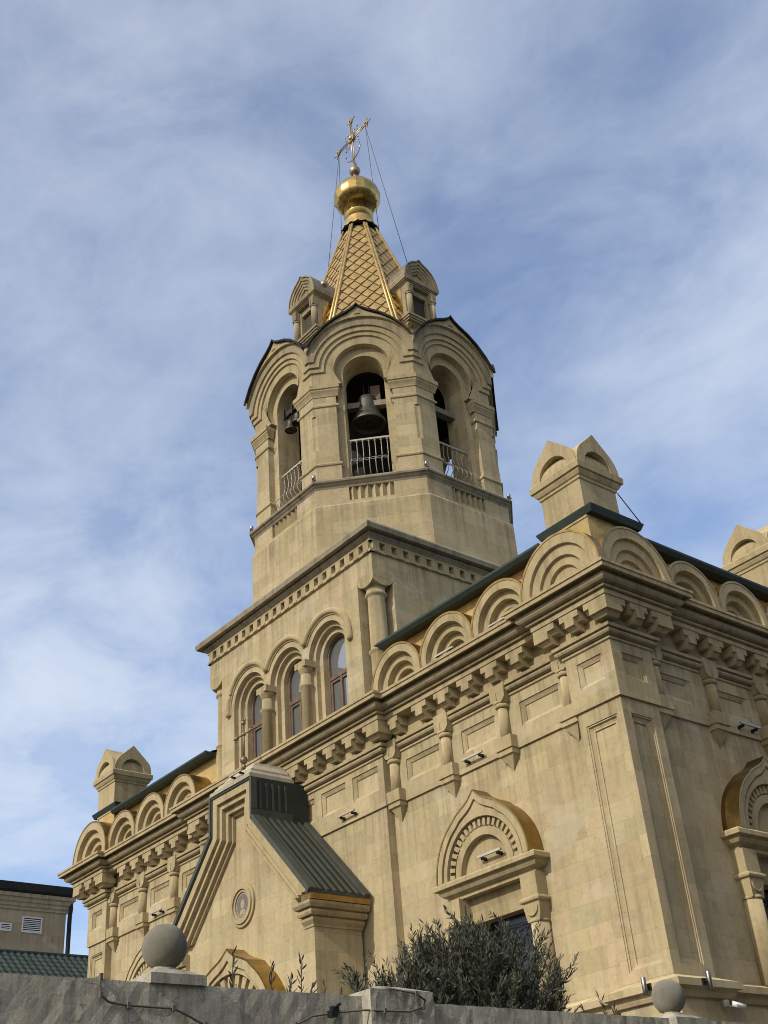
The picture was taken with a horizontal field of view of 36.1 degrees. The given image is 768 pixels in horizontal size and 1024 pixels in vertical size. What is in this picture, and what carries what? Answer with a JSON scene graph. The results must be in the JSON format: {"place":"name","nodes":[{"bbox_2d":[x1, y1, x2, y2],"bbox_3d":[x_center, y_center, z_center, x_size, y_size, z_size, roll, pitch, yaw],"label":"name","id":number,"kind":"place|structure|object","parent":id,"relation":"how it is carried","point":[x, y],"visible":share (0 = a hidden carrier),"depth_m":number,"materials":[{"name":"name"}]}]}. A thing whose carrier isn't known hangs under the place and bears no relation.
{"place":"outdoors","nodes":[
{"label":"outdoors","id":0,"kind":"place"},
{"bbox_2d":[0,880,75,953],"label":"stone building","id":1,"kind":"structure","parent":0,"point":[32,916],"depth_m":50.15,"materials":[{"name":"stone"}]},
{"bbox_2d":[0,0,767,954],"label":"sky","id":2,"kind":"structure","parent":0,"point":[581,186],"materials":[{"name":"blue"}]},
{"bbox_2d":[57,116,767,1023],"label":"church","id":3,"kind":"structure","parent":0,"point":[599,692],"depth_m":24.37,"materials":[{"name":"stone"}]},
{"bbox_2d":[150,908,163,916],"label":"bar lamp","id":4,"kind":"object","parent":3,"relation":"attached to","point":[155,911],"visible":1,"depth_m":30.99,"materials":[{"name":"white plastic"}]},
{"bbox_2d":[229,769,243,778],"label":"bar lamp","id":5,"kind":"object","parent":3,"relation":"attached to","point":[235,773],"visible":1,"depth_m":26.55,"materials":[{"name":"white plastic"}]},
{"bbox_2d":[252,684,263,759],"bbox_3d":[-3.074,5.676,30.075,0.085,2.710,0.980,20,-40,-34],"label":"tower window","id":6,"kind":"structure","parent":3,"relation":"in","point":[257,738],"depth_m":30.39,"materials":[{"name":"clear glass"}]},
{"bbox_2d":[285,416,296,433],"bbox_3d":[-2.692,-2.549,33.961,0.360,0.533,0.360,-7,-32,3],"label":"church bell","id":7,"kind":"object","parent":3,"relation":"hanging from","point":[290,428],"visible":0.97,"depth_m":33.85,"materials":[{"name":"grey metal"}]},
{"bbox_2d":[288,660,301,737],"bbox_3d":[-2.028,4.907,28.993,0.085,2.710,0.980,20,-40,-34],"label":"tower window","id":8,"kind":"structure","parent":3,"relation":"in","point":[294,693],"depth_m":29.31,"materials":[{"name":"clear glass"}]},
{"bbox_2d":[292,410,299,426],"bbox_3d":[-2.477,-2.754,33.815,0.360,0.533,0.360,-7,-32,3],"label":"church bell","id":9,"kind":"object","parent":3,"relation":"hanging from","point":[295,423],"visible":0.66,"depth_m":33.72,"materials":[{"name":"grey metal"}]},
{"bbox_2d":[327,633,348,713],"bbox_3d":[-0.982,4.138,27.911,0.085,2.710,0.980,20,-40,-34],"label":"tower window","id":10,"kind":"structure","parent":3,"relation":"in","point":[337,669],"depth_m":28.21,"materials":[{"name":"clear glass"}]},
{"bbox_2d":[337,808,356,820],"bbox_3d":[-0.777,6.536,25.390,0.152,0.099,0.600,20,-40,-34],"label":"bar lamp","id":11,"kind":"object","parent":3,"relation":"attached to","point":[346,813],"visible":1,"depth_m":25.34,"materials":[{"name":"white plastic"}]},
{"bbox_2d":[352,385,385,434],"bbox_3d":[-0.469,-3.019,33.315,0.980,1.450,0.980,-7,-32,3],"label":"church bell","id":12,"kind":"object","parent":3,"relation":"hanging from","point":[369,419],"visible":1,"depth_m":33.02,"materials":[{"name":"grey metal"}]},
{"bbox_2d":[434,646,453,657],"bbox_3d":[1.242,2.858,23.708,0.144,0.094,0.570,20,-40,-34],"label":"bar lamp","id":13,"kind":"object","parent":3,"relation":"attached to","point":[443,652],"visible":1,"depth_m":23.67,"materials":[{"name":"white plastic"}]},
{"bbox_2d":[461,750,483,764],"bbox_3d":[1.759,4.815,23.052,0.152,0.099,0.600,20,-40,-34],"label":"bar lamp","id":14,"kind":"object","parent":3,"relation":"attached to","point":[466,760],"visible":1,"depth_m":23.01,"materials":[{"name":"white plastic"}]},
{"bbox_2d":[477,847,502,861],"bbox_3d":[1.982,6.330,21.722,0.160,0.104,0.630,20,-40,-34],"label":"bar lamp","id":15,"kind":"object","parent":3,"relation":"attached to","point":[485,859],"visible":1,"depth_m":21.67,"materials":[{"name":"white plastic"}]},
{"bbox_2d":[488,617,504,627],"bbox_3d":[2.209,2.154,22.722,0.122,0.079,0.480,20,-40,-34],"label":"bar lamp","id":16,"kind":"object","parent":3,"relation":"attached to","point":[497,621],"visible":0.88,"depth_m":22.70,"materials":[{"name":"white plastic"}]},
{"bbox_2d":[485,912,538,1001],"bbox_3d":[2.401,8.060,21.164,0.126,1.560,1.600,20,-40,-34],"label":"window","id":17,"kind":"structure","parent":3,"relation":"in","point":[520,920],"depth_m":21.33,"materials":[{"name":"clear glass"}]},
{"bbox_2d":[617,493,640,522],"bbox_3d":[4.866,-0.076,23.394,0.397,0.661,0.022,5,-33,-16],"label":"conductor wire","id":18,"kind":"object","parent":3,"relation":"attached to","point":[628,507],"visible":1,"depth_m":23.38,"materials":[{"name":"grey metal"}]},
{"bbox_2d":[640,977,651,996],"bbox_3d":[3.988,7.226,17.917,0.149,0.270,0.100,20,-40,-34],"label":"spot lamp","id":19,"kind":"object","parent":3,"relation":"attached to","point":[646,987],"visible":0.99,"depth_m":17.89,"materials":[{"name":"metal"}]},
{"bbox_2d":[701,971,713,989],"bbox_3d":[4.913,7.118,17.874,0.100,0.270,0.149,20,-40,-34],"label":"spot lamp","id":20,"kind":"object","parent":3,"relation":"attached to","point":[707,980],"visible":1,"depth_m":17.85,"materials":[{"name":"metal"}]},
{"bbox_2d":[721,999,746,1009],"bbox_3d":[5.399,7.604,18.163,0.378,0.159,0.118,-2,-32,-5],"label":"security camera","id":21,"kind":"object","parent":3,"relation":"attached to","point":[725,1003],"visible":1,"depth_m":18.12,"materials":[{"name":"white plastic"}]},
{"bbox_2d":[737,721,760,732],"bbox_3d":[7.013,4.155,22.697,0.630,0.104,0.160,20,-40,-34],"label":"bar lamp","id":22,"kind":"object","parent":3,"relation":"attached to","point":[755,727],"visible":1,"depth_m":22.64,"materials":[{"name":"white plastic"}]},
{"bbox_2d":[763,889,767,918],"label":"window","id":23,"kind":"structure","parent":3,"relation":"in","point":[765,900],"depth_m":21.10,"materials":[{"name":"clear glass"}]},
{"label":"ground","id":24,"kind":"structure","parent":0,"visible":0},
{"bbox_2d":[0,973,751,1023],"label":"street wall","id":25,"kind":"structure","parent":24,"relation":"on","point":[30,999],"depth_m":9.04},
{"bbox_2d":[92,973,207,1023],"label":"cable","id":26,"kind":"object","parent":25,"relation":"attached to","point":[128,1005],"visible":0.97,"depth_m":8.57,"materials":[{"name":"black rubber"}]},
{"bbox_2d":[130,923,206,986],"bbox_3d":[-1.705,3.450,9.133,0.480,0.491,0.480,20,-40,-34],"label":"ball finial","id":27,"kind":"object","parent":25,"relation":"on","point":[164,949],"visible":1,"depth_m":9.02,"materials":[{"name":"stone"}]},
{"bbox_2d":[327,1002,340,1017],"bbox_3d":[-0.400,4.035,9.541,0.092,0.109,0.080,20,-40,-34],"label":"old bracket","id":28,"kind":"object","parent":25,"relation":"attached to","point":[333,1011],"visible":1,"depth_m":9.52,"materials":[{"name":"black metal"}]},
{"bbox_2d":[293,987,425,1023],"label":"cable","id":29,"kind":"object","parent":25,"relation":"attached to","point":[385,1010],"visible":0.96,"depth_m":9.77,"materials":[{"name":"black rubber"}]},
{"bbox_2d":[651,979,706,1023],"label":"ball finial","id":30,"kind":"object","parent":25,"relation":"on","point":[668,996],"visible":1,"depth_m":12.24,"materials":[{"name":"stone"}]},
{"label":"courtyard","id":31,"kind":"structure","parent":0,"visible":0},
{"bbox_2d":[0,949,87,977],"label":"tiled roof house","id":32,"kind":"structure","parent":31,"relation":"on","point":[42,963],"depth_m":41.26,"materials":[{"name":"tile"}]},
{"bbox_2d":[228,946,297,991],"bbox_3d":[-1.060,4.124,10.069,0.632,0.840,0.272,7,-34,-18],"label":"young shrub","id":33,"kind":"object","parent":31,"relation":"on","point":[232,973],"visible":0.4,"depth_m":10.13,"materials":[{"name":"green plant"}]},
{"bbox_2d":[288,953,333,993],"bbox_3d":[-0.664,4.297,10.397,0.439,0.835,0.219,-13,-33,13],"label":"young shrub","id":34,"kind":"object","parent":31,"relation":"on","point":[301,968],"visible":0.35,"depth_m":10.49,"materials":[{"name":"green plant"}]},
{"bbox_2d":[321,904,580,1012],"bbox_3d":[0.668,5.364,12.822,2.865,2.109,2.311,-6,-32,1],"label":"willow leaved shrub","id":35,"kind":"object","parent":31,"relation":"on","point":[462,972],"visible":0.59,"depth_m":12.64,"materials":[{"name":"green plant"}]},
{"bbox_2d":[579,991,616,1014],"bbox_3d":[2.324,5.434,12.510,0.468,0.704,0.150,3,-33,-12],"label":"young shrub","id":36,"kind":"object","parent":31,"relation":"on","point":[603,1005],"visible":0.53,"depth_m":12.62,"materials":[{"name":"green plant"}]}
]}

